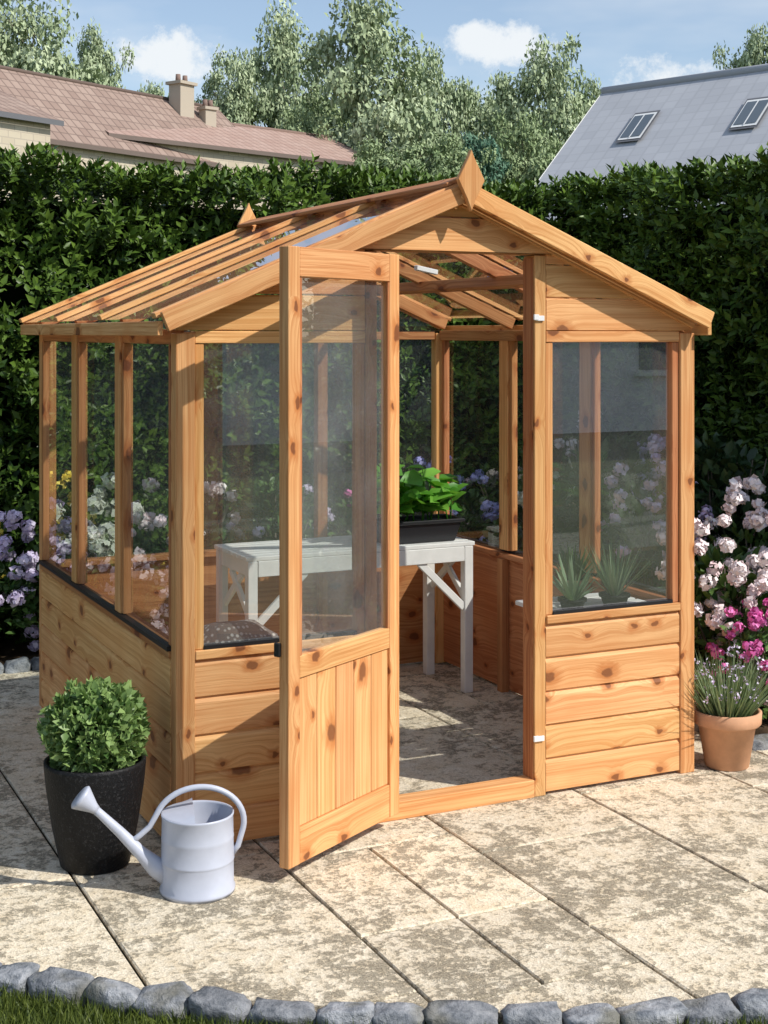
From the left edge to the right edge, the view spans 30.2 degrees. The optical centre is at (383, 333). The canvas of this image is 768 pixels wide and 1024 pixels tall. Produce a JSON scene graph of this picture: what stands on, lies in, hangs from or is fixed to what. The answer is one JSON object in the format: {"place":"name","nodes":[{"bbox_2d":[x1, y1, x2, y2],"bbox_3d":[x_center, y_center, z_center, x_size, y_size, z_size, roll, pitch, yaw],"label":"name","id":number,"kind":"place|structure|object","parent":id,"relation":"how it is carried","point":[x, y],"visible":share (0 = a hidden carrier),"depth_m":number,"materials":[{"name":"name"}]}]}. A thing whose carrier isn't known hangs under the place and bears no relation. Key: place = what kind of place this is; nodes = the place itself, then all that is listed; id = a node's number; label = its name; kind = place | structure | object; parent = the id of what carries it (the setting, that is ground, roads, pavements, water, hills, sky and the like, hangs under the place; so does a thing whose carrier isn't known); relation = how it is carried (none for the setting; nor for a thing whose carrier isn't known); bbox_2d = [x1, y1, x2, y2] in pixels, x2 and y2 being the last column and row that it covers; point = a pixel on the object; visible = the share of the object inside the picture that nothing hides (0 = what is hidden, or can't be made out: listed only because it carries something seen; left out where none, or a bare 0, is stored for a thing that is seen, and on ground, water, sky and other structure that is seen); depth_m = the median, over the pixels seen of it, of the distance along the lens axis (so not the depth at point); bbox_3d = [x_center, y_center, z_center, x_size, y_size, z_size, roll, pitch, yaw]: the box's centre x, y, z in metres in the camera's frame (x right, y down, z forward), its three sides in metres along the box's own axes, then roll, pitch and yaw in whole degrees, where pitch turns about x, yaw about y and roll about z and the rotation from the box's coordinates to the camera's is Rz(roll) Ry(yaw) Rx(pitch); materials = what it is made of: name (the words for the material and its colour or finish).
{"place":"outdoors","nodes":[
{"label":"outdoors","id":0,"kind":"place"},
{"bbox_2d":[107,125,356,161],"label":"roof slope","id":1,"kind":"structure","parent":0,"point":[248,138],"depth_m":58.62,"materials":[{"name":"tile"}]},
{"bbox_2d":[231,122,331,137],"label":"ridge tiles","id":2,"kind":"object","parent":1,"relation":"on","point":[273,129],"visible":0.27,"depth_m":61.88,"materials":[{"name":"tile"}]},
{"bbox_2d":[0,982,766,1023],"bbox_3d":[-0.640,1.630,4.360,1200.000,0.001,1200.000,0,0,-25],"label":"lawn ground","id":3,"kind":"structure","parent":0,"point":[63,1008],"depth_m":3.40,"materials":[{"name":"green plant"}]},
{"bbox_2d":[0,630,38,664],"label":"flower bed soil","id":4,"kind":"structure","parent":3,"relation":"on","point":[9,650],"depth_m":7.06,"materials":[{"name":"brown soil"}]},
{"bbox_2d":[0,523,6,624],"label":"phlox","id":5,"kind":"object","parent":4,"relation":"on","point":[1,532],"visible":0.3,"depth_m":6.98,"materials":[{"name":"purple plant"}]},
{"bbox_2d":[0,509,38,651],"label":"mauve phlox","id":6,"kind":"object","parent":4,"relation":"on","point":[15,577],"visible":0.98,"depth_m":6.84,"materials":[{"name":"purple plant"}]},
{"bbox_2d":[7,472,148,627],"bbox_3d":[-1.499,1.148,7.133,0.770,0.908,0.800,0,0,-25],"label":"white hydrangea","id":7,"kind":"object","parent":4,"relation":"on","point":[100,536],"visible":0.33,"depth_m":7.00,"materials":[{"name":"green plant"}]},
{"bbox_2d":[133,477,244,553],"bbox_3d":[-1.045,1.168,7.369,0.745,0.870,0.792,0,0,-25],"label":"pink rose bush","id":8,"kind":"object","parent":4,"relation":"on","point":[147,533],"visible":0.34,"depth_m":7.24,"materials":[{"name":"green plant"}]},
{"bbox_2d":[219,471,336,542],"bbox_3d":[-0.591,1.134,7.601,0.740,0.935,0.679,0,0,-25],"label":"mauve phlox","id":9,"kind":"object","parent":4,"relation":"on","point":[261,501],"visible":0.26,"depth_m":7.52,"materials":[{"name":"purple plant"}]},
{"bbox_2d":[308,488,401,536],"bbox_3d":[-0.106,1.203,7.793,0.712,0.798,0.706,0,0,-25],"label":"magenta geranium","id":10,"kind":"object","parent":4,"relation":"on","point":[344,522],"visible":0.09,"depth_m":7.73,"materials":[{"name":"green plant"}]},
{"bbox_2d":[0,116,49,199],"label":"wing wall","id":11,"kind":"structure","parent":3,"relation":"on","point":[17,133],"depth_m":44.80,"materials":[{"name":"beige brick"}]},
{"bbox_2d":[0,0,107,84],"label":"broadleaf tree","id":12,"kind":"object","parent":3,"relation":"on","point":[12,54],"visible":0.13,"depth_m":73.03,"materials":[{"name":"green plant"}]},
{"bbox_2d":[63,17,134,88],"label":"broadleaf tree","id":13,"kind":"object","parent":3,"relation":"on","point":[96,46],"visible":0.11,"depth_m":79.73,"materials":[{"name":"green plant"}]},
{"bbox_2d":[50,144,183,204],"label":"wall","id":14,"kind":"structure","parent":3,"relation":"on","point":[128,161],"depth_m":51.41,"materials":[{"name":"beige paint"}]},
{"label":"roof underside","id":15,"kind":"object","parent":14,"relation":"on","visible":0},
{"bbox_2d":[50,139,220,167],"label":"fascia","id":16,"kind":"structure","parent":15,"relation":"attached to","point":[106,149],"depth_m":51.58,"materials":[{"name":"brown"}]},
{"bbox_2d":[137,79,168,96],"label":"broadleaf tree","id":17,"kind":"object","parent":3,"relation":"on","point":[154,90],"visible":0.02,"depth_m":88.28,"materials":[{"name":"green plant"}]},
{"bbox_2d":[194,44,261,124],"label":"broadleaf tree","id":18,"kind":"object","parent":3,"relation":"on","point":[234,105],"visible":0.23,"depth_m":71.52,"materials":[{"name":"green plant"}]},
{"bbox_2d":[149,142,353,209],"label":"wall","id":19,"kind":"structure","parent":3,"relation":"on","point":[229,159],"depth_m":56.22,"materials":[{"name":"beige paint"}]},
{"bbox_2d":[0,69,233,163],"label":"roof slope","id":20,"kind":"structure","parent":19,"relation":"on","point":[88,114],"depth_m":52.68,"materials":[{"name":"brown tile"}]},
{"bbox_2d":[0,90,62,120],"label":"wing roof","id":21,"kind":"structure","parent":20,"relation":"on","point":[10,103],"depth_m":45.71,"materials":[{"name":"brown tile"}]},
{"bbox_2d":[0,111,63,125],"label":"wing fascia","id":22,"kind":"structure","parent":21,"relation":"attached to","point":[31,118],"depth_m":44.73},
{"bbox_2d":[0,65,219,109],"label":"ridge tiles","id":23,"kind":"object","parent":20,"relation":"on","point":[83,82],"visible":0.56,"depth_m":54.20,"materials":[{"name":"brown tile"}]},
{"bbox_2d":[169,83,193,117],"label":"chimney","id":24,"kind":"object","parent":20,"relation":"on","point":[181,99],"visible":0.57,"depth_m":57.53,"materials":[{"name":"beige paint"}]},
{"bbox_2d":[165,80,197,86],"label":"chimney cap","id":25,"kind":"object","parent":24,"relation":"on","point":[182,82],"visible":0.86,"depth_m":57.47,"materials":[{"name":"beige concrete"}]},
{"bbox_2d":[175,74,180,79],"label":"chimney pot","id":26,"kind":"object","parent":25,"relation":"on","point":[178,76],"visible":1,"depth_m":57.54,"materials":[{"name":"brown ceramic"}]},
{"bbox_2d":[199,109,215,126],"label":"chimney","id":27,"kind":"object","parent":20,"relation":"on","point":[207,116],"visible":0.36,"depth_m":58.33,"materials":[{"name":"beige stone"}]},
{"bbox_2d":[197,106,218,110],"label":"chimney cap","id":28,"kind":"object","parent":27,"relation":"on","point":[208,107],"visible":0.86,"depth_m":58.30,"materials":[{"name":"beige concrete"}]},
{"bbox_2d":[202,99,207,105],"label":"chimney pot","id":29,"kind":"object","parent":28,"relation":"on","point":[205,103],"visible":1,"depth_m":58.31,"materials":[{"name":"brown ceramic"}]},
{"bbox_2d":[208,100,212,106],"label":"chimney pot","id":30,"kind":"object","parent":28,"relation":"on","point":[210,102],"visible":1,"depth_m":58.51,"materials":[{"name":"brown ceramic"}]},
{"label":"roof underside","id":31,"kind":"object","parent":19,"relation":"on","visible":0},
{"bbox_2d":[109,133,353,165],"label":"fascia","id":32,"kind":"structure","parent":31,"relation":"attached to","point":[163,141],"depth_m":55.39,"materials":[{"name":"brown"}]},
{"bbox_2d":[250,94,282,127],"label":"broadleaf tree","id":33,"kind":"object","parent":3,"relation":"on","point":[251,122],"visible":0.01,"depth_m":74.57,"materials":[{"name":"green plant"}]},
{"bbox_2d":[241,0,329,133],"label":"broadleaf tree","id":34,"kind":"object","parent":3,"relation":"on","point":[282,55],"visible":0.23,"depth_m":74.27,"materials":[{"name":"green plant"}]},
{"bbox_2d":[272,102,331,139],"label":"broadleaf tree","id":35,"kind":"object","parent":3,"relation":"on","point":[298,124],"visible":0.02,"depth_m":63.72,"materials":[{"name":"green plant"}]},
{"bbox_2d":[0,141,608,644],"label":"garden hedge","id":36,"kind":"object","parent":3,"relation":"on","point":[72,239],"visible":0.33,"depth_m":7.73,"materials":[{"name":"green plant"}]},
{"bbox_2d":[290,78,351,142],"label":"broadleaf tree","id":37,"kind":"object","parent":3,"relation":"on","point":[327,113],"visible":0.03,"depth_m":70.80,"materials":[{"name":"green plant"}]},
{"bbox_2d":[275,0,461,167],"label":"broadleaf tree","id":38,"kind":"object","parent":3,"relation":"on","point":[367,36],"visible":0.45,"depth_m":63.90,"materials":[{"name":"green plant"}]},
{"bbox_2d":[337,134,420,177],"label":"broadleaf tree","id":39,"kind":"object","parent":3,"relation":"on","point":[372,149],"visible":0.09,"depth_m":57.48,"materials":[{"name":"green plant"}]},
{"bbox_2d":[364,140,440,179],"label":"broadleaf tree","id":40,"kind":"object","parent":3,"relation":"on","point":[422,150],"visible":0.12,"depth_m":57.69,"materials":[{"name":"green plant"}]},
{"bbox_2d":[389,41,474,149],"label":"broadleaf tree","id":41,"kind":"object","parent":3,"relation":"on","point":[461,95],"visible":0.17,"depth_m":79.44,"materials":[{"name":"green plant"}]},
{"bbox_2d":[421,128,497,218],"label":"broadleaf tree","id":42,"kind":"object","parent":3,"relation":"on","point":[449,159],"visible":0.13,"depth_m":57.48,"materials":[{"name":"green plant"}]},
{"bbox_2d":[437,85,494,145],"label":"broadleaf tree","id":43,"kind":"object","parent":3,"relation":"on","point":[475,113],"visible":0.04,"depth_m":83.97,"materials":[{"name":"green plant"}]},
{"bbox_2d":[462,130,513,185],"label":"broadleaf tree","id":44,"kind":"object","parent":3,"relation":"on","point":[500,166],"visible":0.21,"depth_m":59.87,"materials":[{"name":"green plant"}]},
{"bbox_2d":[460,73,540,149],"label":"broadleaf tree","id":45,"kind":"object","parent":3,"relation":"on","point":[486,113],"visible":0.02,"depth_m":74.63,"materials":[{"name":"green plant"}]},
{"bbox_2d":[489,105,564,189],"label":"broadleaf tree","id":46,"kind":"object","parent":3,"relation":"on","point":[537,163],"visible":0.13,"depth_m":63.55,"materials":[{"name":"green plant"}]},
{"bbox_2d":[489,30,599,168],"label":"broadleaf tree","id":47,"kind":"object","parent":3,"relation":"on","point":[562,115],"visible":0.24,"depth_m":68.66,"materials":[{"name":"green plant"}]},
{"bbox_2d":[543,131,567,157],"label":"broadleaf tree","id":48,"kind":"object","parent":3,"relation":"on","point":[554,136],"depth_m":66.13,"materials":[{"name":"green plant"}]},
{"bbox_2d":[578,73,601,122],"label":"broadleaf tree","id":49,"kind":"object","parent":3,"relation":"on","point":[594,89],"visible":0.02,"depth_m":79.68,"materials":[{"name":"green plant"}]},
{"bbox_2d":[519,142,767,567],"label":"garden hedge","id":50,"kind":"object","parent":3,"relation":"on","point":[714,257],"visible":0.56,"depth_m":7.63,"materials":[{"name":"green plant"}]},
{"bbox_2d":[694,638,767,734],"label":"flower bed soil","id":51,"kind":"structure","parent":3,"relation":"on","point":[762,728],"depth_m":5.84,"materials":[{"name":"brown soil"}]},
{"bbox_2d":[402,456,498,541],"bbox_3d":[0.333,1.138,7.994,0.699,0.929,0.750,0,0,-25],"label":"blue salvia","id":52,"kind":"object","parent":51,"relation":"on","point":[471,505],"visible":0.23,"depth_m":7.90,"materials":[{"name":"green plant"}]},
{"bbox_2d":[481,455,610,560],"bbox_3d":[0.868,1.123,7.571,0.834,0.958,0.844,0,0,-25],"label":"white hydrangea","id":53,"kind":"object","parent":51,"relation":"on","point":[559,493],"visible":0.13,"depth_m":7.46,"materials":[{"name":"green plant"}]},
{"bbox_2d":[517,410,602,539],"bbox_3d":[1.048,1.015,8.139,0.769,1.173,0.791,0,0,-25],"label":"pink rose bush","id":54,"kind":"object","parent":51,"relation":"on","point":[560,453],"visible":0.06,"depth_m":8.03,"materials":[{"name":"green plant"}]},
{"bbox_2d":[552,412,654,578],"bbox_3d":[1.117,0.998,7.263,0.637,1.207,0.629,0,0,-25],"label":"laurel shrub","id":55,"kind":"object","parent":51,"relation":"on","point":[613,446],"visible":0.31,"depth_m":7.18,"materials":[{"name":"green plant"}]},
{"bbox_2d":[574,433,698,583],"bbox_3d":[1.337,1.055,7.416,0.818,1.094,0.805,0,0,-25],"label":"mauve phlox","id":56,"kind":"object","parent":51,"relation":"on","point":[652,474],"visible":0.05,"depth_m":7.30,"materials":[{"name":"purple plant"}]},
{"bbox_2d":[600,440,713,609],"bbox_3d":[1.268,1.058,6.753,0.722,1.087,0.737,0,0,-25],"label":"mauve phlox","id":57,"kind":"object","parent":51,"relation":"on","point":[649,511],"visible":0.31,"depth_m":6.66,"materials":[{"name":"purple plant"}]},
{"bbox_2d":[653,431,767,646],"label":"laurel shrub","id":58,"kind":"object","parent":51,"relation":"on","point":[711,477],"visible":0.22,"depth_m":6.74,"materials":[{"name":"green plant"}]},
{"bbox_2d":[655,474,767,705],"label":"pink rose bush","id":59,"kind":"object","parent":51,"relation":"on","point":[741,576],"visible":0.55,"depth_m":5.83,"materials":[{"name":"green plant"}]},
{"bbox_2d":[694,477,767,650],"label":"pink rose bush","id":60,"kind":"object","parent":51,"relation":"on","point":[758,540],"visible":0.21,"depth_m":6.40,"materials":[{"name":"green plant"}]},
{"bbox_2d":[705,597,767,718],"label":"magenta geranium","id":61,"kind":"object","parent":51,"relation":"on","point":[753,621],"visible":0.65,"depth_m":5.62,"materials":[{"name":"pink plant"}]},
{"bbox_2d":[711,23,767,69],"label":"broadleaf tree","id":62,"kind":"object","parent":3,"relation":"on","point":[753,53],"visible":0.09,"depth_m":79.25,"materials":[{"name":"green plant"}]},
{"bbox_2d":[0,662,767,1021],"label":"patio","id":63,"kind":"structure","parent":0,"point":[630,890],"depth_m":4.06,"materials":[{"name":"stone"}]},
{"bbox_2d":[35,675,150,874],"bbox_3d":[-0.874,1.317,4.299,0.349,0.565,0.347,0,0,-25],"label":"box ball in black pot","id":64,"kind":"object","parent":63,"relation":"on","point":[93,733],"visible":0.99,"depth_m":4.20,"materials":[{"name":"stone"}]},
{"bbox_2d":[71,784,246,904],"bbox_3d":[-0.633,1.443,4.057,0.481,0.313,0.232,0,0,-25],"label":"watering can","id":65,"kind":"object","parent":63,"relation":"on","point":[193,864],"visible":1,"depth_m":4.03,"materials":[{"name":"white metal"}]},
{"bbox_2d":[204,619,278,644],"bbox_3d":[-0.522,1.288,4.881,0.391,0.608,0.272,0,0,-40],"label":"compost sack","id":66,"kind":"object","parent":63,"relation":"on","point":[231,631],"visible":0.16,"depth_m":4.81,"materials":[{"name":"fabric"}]},
{"bbox_2d":[214,535,474,692],"bbox_3d":[-0.171,1.264,6.301,1.080,0.672,0.416,0,0,-25],"label":"white potting bench","id":67,"kind":"object","parent":63,"relation":"on","point":[251,562],"visible":0.79,"depth_m":6.24,"materials":[{"name":"paint"}]},
{"bbox_2d":[349,463,467,543],"bbox_3d":[0.108,0.744,6.346,0.542,0.367,0.325,0,0,-25],"label":"black seedling planter","id":68,"kind":"object","parent":67,"relation":"on","point":[415,495],"visible":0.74,"depth_m":6.31,"materials":[{"name":"black plastic"}]},
{"bbox_2d":[19,150,713,869],"bbox_3d":[-0.129,0.498,5.527,2.089,2.203,2.414,0,0,-25],"label":"wooden greenhouse","id":69,"kind":"object","parent":63,"relation":"on","point":[289,736],"visible":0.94,"depth_m":4.92,"materials":[{"name":"brown wood"}]},
{"bbox_2d":[515,593,643,610],"bbox_3d":[0.763,1.117,5.320,0.440,0.219,0.325,0,0,-25],"label":"white shelf","id":70,"kind":"object","parent":69,"relation":"attached to","point":[594,599],"visible":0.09,"depth_m":5.35,"materials":[{"name":"paint"}]},
{"bbox_2d":[552,553,604,609],"bbox_3d":[0.696,0.903,5.150,0.212,0.208,0.327,0,0,-3],"label":"aloe plant","id":71,"kind":"object","parent":70,"relation":"on","point":[570,589],"visible":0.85,"depth_m":5.12,"materials":[{"name":"green plant"}]},
{"bbox_2d":[552,542,606,591],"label":"aloe plant","id":72,"kind":"object","parent":70,"relation":"on","point":[576,567],"visible":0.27,"depth_m":5.35,"materials":[{"name":"green plant"}]},
{"bbox_2d":[578,540,654,604],"bbox_3d":[0.851,0.867,5.236,0.317,0.280,0.324,0,0,-25],"label":"potted plant","id":73,"kind":"object","parent":70,"relation":"on","point":[612,578],"visible":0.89,"depth_m":5.21,"materials":[{"name":"green plant"}]},
{"bbox_2d":[0,962,767,1023],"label":"stone edging","id":74,"kind":"object","parent":63,"relation":"on","point":[216,1003],"visible":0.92,"depth_m":3.35,"materials":[{"name":"grey stone"}]},
{"bbox_2d":[0,656,767,750],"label":"stone edging","id":75,"kind":"object","parent":63,"relation":"on","point":[26,664],"visible":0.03,"depth_m":6.70,"materials":[{"name":"grey stone"}]},
{"bbox_2d":[685,643,767,771],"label":"lavender in terracotta pot","id":76,"kind":"object","parent":63,"relation":"on","point":[728,718],"visible":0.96,"depth_m":5.19,"materials":[{"name":"ceramic"}]},
{"bbox_2d":[0,0,767,143],"label":"sky","id":77,"kind":"structure","parent":0,"point":[622,41],"materials":[{"name":"blue"}]},
{"bbox_3d":[5.726,-0.260,24.585,3.175,3.720,8.395,0,0,-26],"label":"wall","id":78,"kind":"object","parent":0,"visible":0},
{"bbox_2d":[539,71,767,220],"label":"roof slope","id":79,"kind":"structure","parent":78,"relation":"on","point":[695,119],"depth_m":27.64,"materials":[{"name":"grey tile"}]},
{"bbox_2d":[539,94,600,179],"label":"verge","id":80,"kind":"structure","parent":79,"relation":"on","point":[569,137],"depth_m":29.21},
{"bbox_2d":[615,110,659,142],"bbox_3d":[5.000,-4.073,28.073,0.720,0.666,0.600,0,0,-46],"label":"skylight frame","id":81,"kind":"object","parent":79,"relation":"attached to","point":[633,139],"visible":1,"depth_m":27.97,"materials":[{"name":"grey metal"}]},
{"bbox_2d":[620,114,653,137],"bbox_3d":[4.991,-4.088,28.063,0.520,0.481,0.460,0,0,-46],"label":"skylight glass","id":82,"kind":"object","parent":81,"relation":"in","point":[642,124],"visible":1,"depth_m":28.06,"materials":[{"name":"glass"}]},
{"bbox_2d":[618,112,656,139],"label":"skylight trim","id":83,"kind":"structure","parent":81,"relation":"attached to","point":[632,137],"depth_m":27.98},
{"bbox_2d":[601,64,767,93],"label":"ridge tiles","id":84,"kind":"object","parent":79,"relation":"on","point":[694,77],"visible":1,"depth_m":28.59,"materials":[{"name":"grey tile"}]},
{"bbox_2d":[728,96,767,129],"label":"skylight frame","id":85,"kind":"object","parent":79,"relation":"attached to","point":[744,127],"visible":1,"depth_m":26.19,"materials":[{"name":"grey metal"}]},
{"bbox_2d":[730,98,767,127],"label":"skylight trim","id":86,"kind":"structure","parent":85,"relation":"attached to","point":[746,124],"depth_m":26.23,"materials":[{"name":"white metal"}]},
{"bbox_2d":[733,100,767,124],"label":"skylight glass","id":87,"kind":"object","parent":85,"relation":"in","point":[754,114],"visible":1,"depth_m":26.33,"materials":[{"name":"blue glass"}]},
{"bbox_2d":[743,99,759,123],"bbox_3d":[6.793,-4.091,26.331,0.560,0.518,0.030,0,0,-46],"label":"skylight bar","id":88,"kind":"object","parent":85,"relation":"attached to","point":[751,111],"visible":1,"depth_m":26.33,"materials":[{"name":"white metal"}]}
]}

